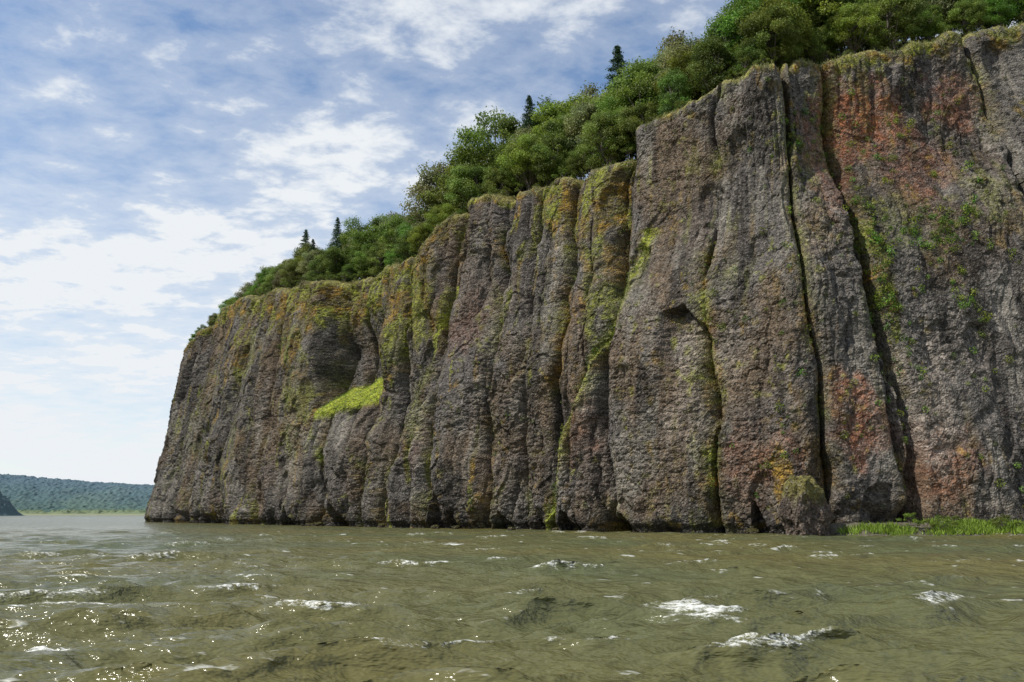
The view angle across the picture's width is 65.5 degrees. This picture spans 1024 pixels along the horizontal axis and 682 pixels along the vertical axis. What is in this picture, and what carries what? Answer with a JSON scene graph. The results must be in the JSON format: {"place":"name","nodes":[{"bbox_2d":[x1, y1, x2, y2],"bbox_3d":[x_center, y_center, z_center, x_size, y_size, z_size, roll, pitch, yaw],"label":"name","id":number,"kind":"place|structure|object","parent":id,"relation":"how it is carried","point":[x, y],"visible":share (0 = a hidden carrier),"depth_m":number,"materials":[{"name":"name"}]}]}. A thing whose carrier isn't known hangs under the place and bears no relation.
{"place":"outdoors","nodes":[
{"label":"outdoors","id":0,"kind":"place"},
{"bbox_2d":[0,491,24,515],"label":"distant bluff","id":1,"kind":"structure","parent":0,"point":[7,507],"depth_m":1146.47,"materials":[{"name":"blue stone"}]},
{"bbox_2d":[0,474,154,511],"bbox_3d":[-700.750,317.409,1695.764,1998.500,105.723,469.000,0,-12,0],"label":"distant hills","id":2,"kind":"structure","parent":0,"point":[25,492],"depth_m":1655.82,"materials":[{"name":"plant"}]},
{"bbox_2d":[17,509,145,515],"bbox_3d":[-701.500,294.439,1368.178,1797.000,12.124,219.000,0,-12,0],"label":"distant shore","id":3,"kind":"structure","parent":0,"point":[85,512],"depth_m":1352.16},
{"bbox_2d":[0,0,1017,484],"label":"sky","id":4,"kind":"structure","parent":0,"point":[156,155],"materials":[{"name":"blue"}]},
{"bbox_2d":[0,515,1023,681],"bbox_3d":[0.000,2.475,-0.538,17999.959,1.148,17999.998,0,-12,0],"label":"river","id":5,"kind":"structure","parent":0,"point":[110,598],"depth_m":20.87,"materials":[{"name":"liquid"}]},
{"bbox_2d":[744,528,758,533],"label":"boulder","id":6,"kind":"object","parent":5,"relation":"in","point":[751,531],"visible":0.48,"depth_m":99.97,"materials":[{"name":"grey stone"}]},
{"bbox_2d":[778,474,833,535],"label":"mossy rock stack","id":7,"kind":"object","parent":5,"relation":"in","point":[804,507],"visible":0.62,"depth_m":92.60,"materials":[{"name":"grey stone"}]},
{"bbox_2d":[144,23,1023,533],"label":"basalt cliff","id":8,"kind":"structure","parent":0,"point":[648,361],"depth_m":120.13,"materials":[{"name":"grey stone"}]},
{"bbox_2d":[271,273,284,287],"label":"deciduous tree","id":9,"kind":"object","parent":8,"relation":"on","point":[277,282],"visible":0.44,"depth_m":226.54,"materials":[{"name":"green plant"}]},
{"bbox_2d":[276,258,297,287],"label":"deciduous tree","id":10,"kind":"object","parent":8,"relation":"on","point":[281,275],"visible":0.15,"depth_m":223.34,"materials":[{"name":"green plant"}]},
{"bbox_2d":[279,261,308,287],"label":"deciduous tree","id":11,"kind":"object","parent":8,"relation":"on","point":[291,275],"visible":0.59,"depth_m":218.11,"materials":[{"name":"green plant"}]},
{"bbox_2d":[296,249,318,280],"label":"deciduous tree","id":12,"kind":"object","parent":8,"relation":"on","point":[310,256],"visible":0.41,"depth_m":214.99,"materials":[{"name":"green plant"}]},
{"bbox_2d":[305,258,325,281],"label":"deciduous tree","id":13,"kind":"object","parent":8,"relation":"on","point":[312,264],"visible":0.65,"depth_m":207.60,"materials":[{"name":"green plant"}]},
{"bbox_2d":[315,246,342,279],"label":"deciduous tree","id":14,"kind":"object","parent":8,"relation":"on","point":[327,262],"visible":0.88,"depth_m":203.77,"materials":[{"name":"green plant"}]},
{"bbox_2d":[340,263,357,281],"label":"deciduous tree","id":15,"kind":"object","parent":8,"relation":"on","point":[349,269],"visible":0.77,"depth_m":200.25,"materials":[{"name":"green plant"}]},
{"bbox_2d":[349,242,375,278],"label":"deciduous tree","id":16,"kind":"object","parent":8,"relation":"on","point":[357,262],"visible":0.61,"depth_m":194.87,"materials":[{"name":"green plant"}]},
{"bbox_2d":[364,241,392,276],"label":"deciduous tree","id":17,"kind":"object","parent":8,"relation":"on","point":[379,250],"visible":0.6,"depth_m":191.97,"materials":[{"name":"green plant"}]},
{"bbox_2d":[383,249,403,264],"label":"deciduous tree","id":18,"kind":"object","parent":8,"relation":"on","point":[391,255],"visible":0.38,"depth_m":186.08,"materials":[{"name":"green plant"}]},
{"bbox_2d":[392,230,417,262],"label":"deciduous tree","id":19,"kind":"object","parent":8,"relation":"on","point":[400,249],"visible":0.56,"depth_m":180.72,"materials":[{"name":"green plant"}]},
{"bbox_2d":[422,203,463,231],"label":"deciduous tree","id":20,"kind":"object","parent":8,"relation":"on","point":[439,212],"visible":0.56,"depth_m":168.43,"materials":[{"name":"green plant"}]},
{"bbox_2d":[442,164,498,210],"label":"deciduous tree","id":21,"kind":"object","parent":8,"relation":"on","point":[458,182],"visible":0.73,"depth_m":163.10,"materials":[{"name":"green plant"}]},
{"bbox_2d":[481,166,517,195],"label":"deciduous tree","id":22,"kind":"object","parent":8,"relation":"on","point":[490,186],"visible":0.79,"depth_m":160.47,"materials":[{"name":"green plant"}]},
{"bbox_2d":[495,132,556,189],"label":"deciduous tree","id":23,"kind":"object","parent":8,"relation":"on","point":[523,144],"visible":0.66,"depth_m":154.51,"materials":[{"name":"green plant"}]},
{"bbox_2d":[523,129,571,185],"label":"deciduous tree","id":24,"kind":"object","parent":8,"relation":"on","point":[546,170],"visible":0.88,"depth_m":150.79,"materials":[{"name":"green plant"}]},
{"bbox_2d":[550,167,574,177],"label":"shrub","id":25,"kind":"object","parent":8,"relation":"on","point":[561,172],"visible":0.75,"depth_m":147.05,"materials":[{"name":"green plant"}]},
{"bbox_2d":[565,141,592,179],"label":"deciduous tree","id":26,"kind":"object","parent":8,"relation":"on","point":[570,162],"visible":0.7,"depth_m":146.33,"materials":[{"name":"green plant"}]},
{"bbox_2d":[152,44,1023,512],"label":"cliff plants","id":27,"kind":"object","parent":8,"relation":"on","point":[604,322],"visible":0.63,"depth_m":123.15,"materials":[{"name":"green plant"}]},
{"bbox_2d":[575,109,636,168],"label":"deciduous tree","id":28,"kind":"object","parent":8,"relation":"on","point":[601,120],"visible":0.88,"depth_m":140.25,"materials":[{"name":"green plant"}]},
{"bbox_2d":[598,150,619,164],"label":"shrub","id":29,"kind":"object","parent":8,"relation":"on","point":[613,153],"visible":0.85,"depth_m":138.80,"materials":[{"name":"green plant"}]},
{"bbox_2d":[620,146,634,157],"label":"shrub","id":30,"kind":"object","parent":8,"relation":"on","point":[624,150],"visible":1,"depth_m":137.59,"materials":[{"name":"green plant"}]},
{"bbox_2d":[617,101,660,144],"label":"deciduous tree","id":31,"kind":"object","parent":8,"relation":"on","point":[631,120],"visible":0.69,"depth_m":136.88,"materials":[{"name":"green plant"}]},
{"bbox_2d":[610,56,672,139],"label":"deciduous tree","id":32,"kind":"object","parent":8,"relation":"on","point":[642,76],"visible":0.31,"depth_m":142.88,"materials":[{"name":"green plant"}]},
{"bbox_2d":[683,33,740,91],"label":"deciduous tree","id":33,"kind":"object","parent":8,"relation":"on","point":[710,46],"visible":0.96,"depth_m":127.38,"materials":[{"name":"green plant"}]},
{"bbox_2d":[733,56,761,75],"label":"shrub","id":34,"kind":"object","parent":8,"relation":"on","point":[736,72],"visible":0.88,"depth_m":123.51,"materials":[{"name":"green plant"}]},
{"bbox_2d":[733,36,771,72],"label":"deciduous tree","id":35,"kind":"object","parent":8,"relation":"on","point":[744,51],"visible":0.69,"depth_m":123.87,"materials":[{"name":"green plant"}]},
{"bbox_2d":[735,1,804,68],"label":"deciduous tree","id":36,"kind":"object","parent":8,"relation":"on","point":[786,31],"visible":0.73,"depth_m":122.64,"materials":[{"name":"green plant"}]},
{"bbox_2d":[723,0,820,24],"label":"deciduous tree","id":37,"kind":"object","parent":8,"relation":"on","point":[812,18],"visible":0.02,"depth_m":132.04,"materials":[{"name":"green plant"}]},
{"bbox_2d":[730,0,817,61],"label":"deciduous tree","id":38,"kind":"object","parent":8,"relation":"on","point":[795,10],"visible":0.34,"depth_m":125.60,"materials":[{"name":"green plant"}]},
{"bbox_2d":[762,46,786,62],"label":"shrub","id":39,"kind":"object","parent":8,"relation":"on","point":[770,53],"visible":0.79,"depth_m":122.24,"materials":[{"name":"green plant"}]},
{"bbox_2d":[763,15,807,64],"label":"deciduous tree","id":40,"kind":"object","parent":8,"relation":"on","point":[779,44],"visible":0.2,"depth_m":125.77,"materials":[{"name":"green plant"}]},
{"bbox_2d":[796,25,828,62],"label":"deciduous tree","id":41,"kind":"object","parent":8,"relation":"on","point":[816,42],"visible":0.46,"depth_m":128.61,"materials":[{"name":"green plant"}]},
{"bbox_2d":[818,49,835,61],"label":"shrub","id":42,"kind":"object","parent":8,"relation":"on","point":[828,53],"visible":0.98,"depth_m":126.41,"materials":[{"name":"green plant"}]},
{"bbox_2d":[823,0,886,54],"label":"deciduous tree","id":43,"kind":"object","parent":8,"relation":"on","point":[847,21],"visible":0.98,"depth_m":127.90,"materials":[{"name":"green plant"}]},
{"bbox_2d":[711,76,1022,498],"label":"cliff shrubs","id":44,"kind":"object","parent":8,"relation":"on","point":[893,251],"visible":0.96,"depth_m":110.61,"materials":[{"name":"green plant"}]},
{"bbox_2d":[857,0,930,50],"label":"deciduous tree","id":45,"kind":"object","parent":8,"relation":"on","point":[903,12],"visible":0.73,"depth_m":130.13,"materials":[{"name":"green plant"}]},
{"bbox_2d":[885,31,903,49],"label":"shrub","id":46,"kind":"object","parent":8,"relation":"on","point":[892,38],"visible":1,"depth_m":128.97,"materials":[{"name":"green plant"}]},
{"bbox_2d":[896,31,915,46],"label":"shrub","id":47,"kind":"object","parent":8,"relation":"on","point":[907,33],"visible":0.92,"depth_m":129.97,"materials":[{"name":"green plant"}]},
{"bbox_2d":[945,0,991,36],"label":"deciduous tree","id":48,"kind":"object","parent":8,"relation":"on","point":[973,11],"visible":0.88,"depth_m":134.19,"materials":[{"name":"green plant"}]},
{"bbox_2d":[972,19,985,31],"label":"shrub","id":49,"kind":"object","parent":8,"relation":"on","point":[977,23],"visible":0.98,"depth_m":133.09,"materials":[{"name":"green plant"}]},
{"bbox_2d":[984,0,1016,27],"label":"deciduous tree","id":50,"kind":"object","parent":8,"relation":"on","point":[1000,7],"visible":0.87,"depth_m":134.71,"materials":[{"name":"green plant"}]},
{"bbox_2d":[1002,0,1023,24],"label":"deciduous tree","id":51,"kind":"object","parent":8,"relation":"on","point":[1018,10],"visible":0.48,"depth_m":136.77,"materials":[{"name":"green plant"}]},
{"bbox_2d":[183,21,1023,419],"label":"hillside","id":52,"kind":"structure","parent":0,"point":[815,63],"depth_m":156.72,"materials":[{"name":"green plant"}]},
{"bbox_2d":[234,282,253,297],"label":"deciduous tree","id":53,"kind":"object","parent":52,"relation":"on","point":[242,290],"visible":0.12,"depth_m":262.87,"materials":[{"name":"green plant"}]},
{"bbox_2d":[250,267,273,290],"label":"deciduous tree","id":54,"kind":"object","parent":52,"relation":"on","point":[260,275],"visible":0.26,"depth_m":245.18,"materials":[{"name":"green plant"}]},
{"bbox_2d":[260,265,277,293],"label":"deciduous tree","id":55,"kind":"object","parent":52,"relation":"on","point":[269,277],"visible":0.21,"depth_m":238.77,"materials":[{"name":"green plant"}]},
{"bbox_2d":[288,252,308,276],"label":"deciduous tree","id":56,"kind":"object","parent":52,"relation":"on","point":[299,258],"visible":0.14,"depth_m":221.12,"materials":[{"name":"green plant"}]},
{"bbox_2d":[295,229,310,260],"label":"conifer tree","id":57,"kind":"object","parent":52,"relation":"on","point":[306,236],"visible":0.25,"depth_m":232.94,"materials":[{"name":"green plant"}]},
{"bbox_2d":[283,242,324,262],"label":"deciduous tree","id":58,"kind":"object","parent":52,"relation":"on","point":[305,247],"visible":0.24,"depth_m":228.32,"materials":[{"name":"green plant"}]},
{"bbox_2d":[325,217,344,259],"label":"conifer tree","id":59,"kind":"object","parent":52,"relation":"on","point":[336,232],"visible":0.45,"depth_m":223.93,"materials":[{"name":"green plant"}]},
{"bbox_2d":[338,242,360,277],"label":"deciduous tree","id":60,"kind":"object","parent":52,"relation":"on","point":[343,260],"visible":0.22,"depth_m":207.35,"materials":[{"name":"green plant"}]},
{"bbox_2d":[337,216,366,277],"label":"deciduous tree","id":61,"kind":"object","parent":52,"relation":"on","point":[343,237],"visible":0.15,"depth_m":221.46,"materials":[{"name":"green plant"}]},
{"bbox_2d":[342,222,386,266],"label":"deciduous tree","id":62,"kind":"object","parent":52,"relation":"on","point":[367,237],"visible":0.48,"depth_m":201.53,"materials":[{"name":"green plant"}]},
{"bbox_2d":[351,213,389,249],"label":"deciduous tree","id":63,"kind":"object","parent":52,"relation":"on","point":[377,220],"visible":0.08,"depth_m":210.22,"materials":[{"name":"green plant"}]},
{"bbox_2d":[375,214,406,263],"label":"deciduous tree","id":64,"kind":"object","parent":52,"relation":"on","point":[385,228],"visible":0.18,"depth_m":196.11,"materials":[{"name":"green plant"}]},
{"bbox_2d":[378,211,406,238],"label":"deciduous tree","id":65,"kind":"object","parent":52,"relation":"on","point":[391,219],"visible":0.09,"depth_m":206.60,"materials":[{"name":"green plant"}]},
{"bbox_2d":[389,221,410,261],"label":"deciduous tree","id":66,"kind":"object","parent":52,"relation":"on","point":[396,234],"visible":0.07,"depth_m":191.32,"materials":[{"name":"green plant"}]},
{"bbox_2d":[393,206,430,246],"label":"deciduous tree","id":67,"kind":"object","parent":52,"relation":"on","point":[407,227],"visible":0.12,"depth_m":186.09,"materials":[{"name":"green plant"}]},
{"bbox_2d":[407,220,434,251],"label":"deciduous tree","id":68,"kind":"object","parent":52,"relation":"on","point":[417,235],"visible":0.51,"depth_m":173.64,"materials":[{"name":"green plant"}]},
{"bbox_2d":[397,160,467,233],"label":"deciduous tree","id":69,"kind":"object","parent":52,"relation":"on","point":[423,185],"visible":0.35,"depth_m":180.00,"materials":[{"name":"green plant"}]},
{"bbox_2d":[417,169,478,221],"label":"deciduous tree","id":70,"kind":"object","parent":52,"relation":"on","point":[455,204],"visible":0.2,"depth_m":175.25,"materials":[{"name":"green plant"}]},
{"bbox_2d":[433,147,497,213],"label":"deciduous tree","id":71,"kind":"object","parent":52,"relation":"on","point":[480,157],"visible":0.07,"depth_m":175.83,"materials":[{"name":"green plant"}]},
{"bbox_2d":[443,106,521,196],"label":"deciduous tree","id":72,"kind":"object","parent":52,"relation":"on","point":[504,129],"visible":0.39,"depth_m":170.41,"materials":[{"name":"green plant"}]},
{"bbox_2d":[488,133,539,196],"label":"deciduous tree","id":73,"kind":"object","parent":52,"relation":"on","point":[497,151],"visible":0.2,"depth_m":164.53,"materials":[{"name":"green plant"}]},
{"bbox_2d":[506,125,539,190],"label":"deciduous tree","id":74,"kind":"object","parent":52,"relation":"on","point":[522,130],"visible":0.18,"depth_m":159.97,"materials":[{"name":"green plant"}]},
{"bbox_2d":[517,95,541,133],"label":"conifer tree","id":75,"kind":"object","parent":52,"relation":"on","point":[529,107],"visible":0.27,"depth_m":171.36,"materials":[{"name":"green plant"}]},
{"bbox_2d":[524,94,577,186],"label":"deciduous tree","id":76,"kind":"object","parent":52,"relation":"on","point":[543,102],"visible":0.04,"depth_m":173.29,"materials":[{"name":"green plant"}]},
{"bbox_2d":[527,112,583,182],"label":"deciduous tree","id":77,"kind":"object","parent":52,"relation":"on","point":[552,126],"visible":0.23,"depth_m":154.95,"materials":[{"name":"green plant"}]},
{"bbox_2d":[526,93,594,135],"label":"deciduous tree","id":78,"kind":"object","parent":52,"relation":"on","point":[555,112],"visible":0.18,"depth_m":167.69,"materials":[{"name":"green plant"}]},
{"bbox_2d":[570,80,604,101],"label":"deciduous tree","id":79,"kind":"object","parent":52,"relation":"on","point":[590,91],"visible":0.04,"depth_m":178.76,"materials":[{"name":"green plant"}]},
{"bbox_2d":[558,99,619,168],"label":"deciduous tree","id":80,"kind":"object","parent":52,"relation":"on","point":[584,112],"visible":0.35,"depth_m":152.51,"materials":[{"name":"green plant"}]},
{"bbox_2d":[591,94,636,162],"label":"deciduous tree","id":81,"kind":"object","parent":52,"relation":"on","point":[607,105],"visible":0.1,"depth_m":145.17,"materials":[{"name":"green plant"}]},
{"bbox_2d":[589,75,639,158],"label":"deciduous tree","id":82,"kind":"object","parent":52,"relation":"on","point":[611,88],"visible":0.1,"depth_m":149.31,"materials":[{"name":"green plant"}]},
{"bbox_2d":[600,45,636,160],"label":"conifer tree","id":83,"kind":"object","parent":52,"relation":"on","point":[618,60],"visible":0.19,"depth_m":159.35,"materials":[{"name":"green plant"}]},
{"bbox_2d":[628,57,666,106],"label":"deciduous tree","id":84,"kind":"object","parent":52,"relation":"on","point":[653,68],"visible":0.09,"depth_m":146.62,"materials":[{"name":"green plant"}]},
{"bbox_2d":[657,67,694,114],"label":"deciduous tree","id":85,"kind":"object","parent":52,"relation":"on","point":[676,82],"visible":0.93,"depth_m":132.65,"materials":[{"name":"green plant"}]},
{"bbox_2d":[654,26,701,56],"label":"deciduous tree","id":86,"kind":"object","parent":52,"relation":"on","point":[665,44],"visible":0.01,"depth_m":163.75,"materials":[{"name":"green plant"}]},
{"bbox_2d":[649,32,709,102],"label":"deciduous tree","id":87,"kind":"object","parent":52,"relation":"on","point":[678,45],"visible":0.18,"depth_m":139.46,"materials":[{"name":"green plant"}]},
{"bbox_2d":[651,48,708,103],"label":"deciduous tree","id":88,"kind":"object","parent":52,"relation":"on","point":[685,58],"visible":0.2,"depth_m":135.28,"materials":[{"name":"green plant"}]},
{"bbox_2d":[694,21,747,78],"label":"deciduous tree","id":89,"kind":"object","parent":52,"relation":"on","point":[713,34],"visible":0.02,"depth_m":135.15,"materials":[{"name":"green plant"}]},
{"bbox_2d":[704,0,752,79],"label":"deciduous tree","id":90,"kind":"object","parent":52,"relation":"on","point":[733,60],"visible":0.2,"depth_m":133.01,"materials":[{"name":"green plant"}]},
{"bbox_2d":[706,0,809,59],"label":"deciduous tree","id":91,"kind":"object","parent":52,"relation":"on","point":[728,26],"visible":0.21,"depth_m":129.59,"materials":[{"name":"green plant"}]},
{"bbox_2d":[749,0,843,58],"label":"deciduous tree","id":92,"kind":"object","parent":52,"relation":"on","point":[826,9],"visible":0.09,"depth_m":131.18,"materials":[{"name":"green plant"}]},
{"bbox_2d":[798,0,872,63],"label":"deciduous tree","id":93,"kind":"object","parent":52,"relation":"on","point":[845,1],"visible":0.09,"depth_m":134.82,"materials":[{"name":"green plant"}]},
{"bbox_2d":[845,0,892,53],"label":"deciduous tree","id":94,"kind":"object","parent":52,"relation":"on","point":[865,46],"visible":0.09,"depth_m":137.38,"materials":[{"name":"green plant"}]},
{"bbox_2d":[881,0,931,47],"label":"deciduous tree","id":95,"kind":"object","parent":52,"relation":"on","point":[891,21],"visible":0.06,"depth_m":135.94,"materials":[{"name":"green plant"}]},
{"bbox_2d":[911,3,949,41],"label":"deciduous tree","id":96,"kind":"object","parent":52,"relation":"on","point":[936,26],"visible":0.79,"depth_m":132.13,"materials":[{"name":"green plant"}]},
{"bbox_2d":[909,0,956,40],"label":"deciduous tree","id":97,"kind":"object","parent":52,"relation":"on","point":[942,3],"visible":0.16,"depth_m":136.58,"materials":[{"name":"green plant"}]},
{"bbox_2d":[946,0,1022,32],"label":"deciduous tree","id":98,"kind":"object","parent":52,"relation":"on","point":[995,13],"visible":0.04,"depth_m":140.50,"materials":[{"name":"green plant"}]},
{"bbox_2d":[828,516,1023,535],"bbox_3d":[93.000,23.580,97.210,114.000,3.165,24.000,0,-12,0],"label":"shore","id":99,"kind":"structure","parent":0,"point":[833,527],"depth_m":94.44,"materials":[{"name":"green plant"}]},
{"bbox_2d":[896,513,921,529],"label":"shrub","id":100,"kind":"object","parent":99,"relation":"on","point":[908,515],"visible":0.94,"depth_m":93.81,"materials":[{"name":"green plant"}]},
{"bbox_2d":[916,519,936,530],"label":"shrub","id":101,"kind":"object","parent":99,"relation":"on","point":[931,524],"visible":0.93,"depth_m":93.67,"materials":[{"name":"green plant"}]},
{"bbox_2d":[932,515,951,529],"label":"shrub","id":102,"kind":"object","parent":99,"relation":"on","point":[937,519],"visible":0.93,"depth_m":93.52,"materials":[{"name":"green plant"}]},
{"bbox_2d":[991,514,1010,527],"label":"shrub","id":103,"kind":"object","parent":99,"relation":"on","point":[998,519],"visible":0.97,"depth_m":94.89,"materials":[{"name":"green plant"}]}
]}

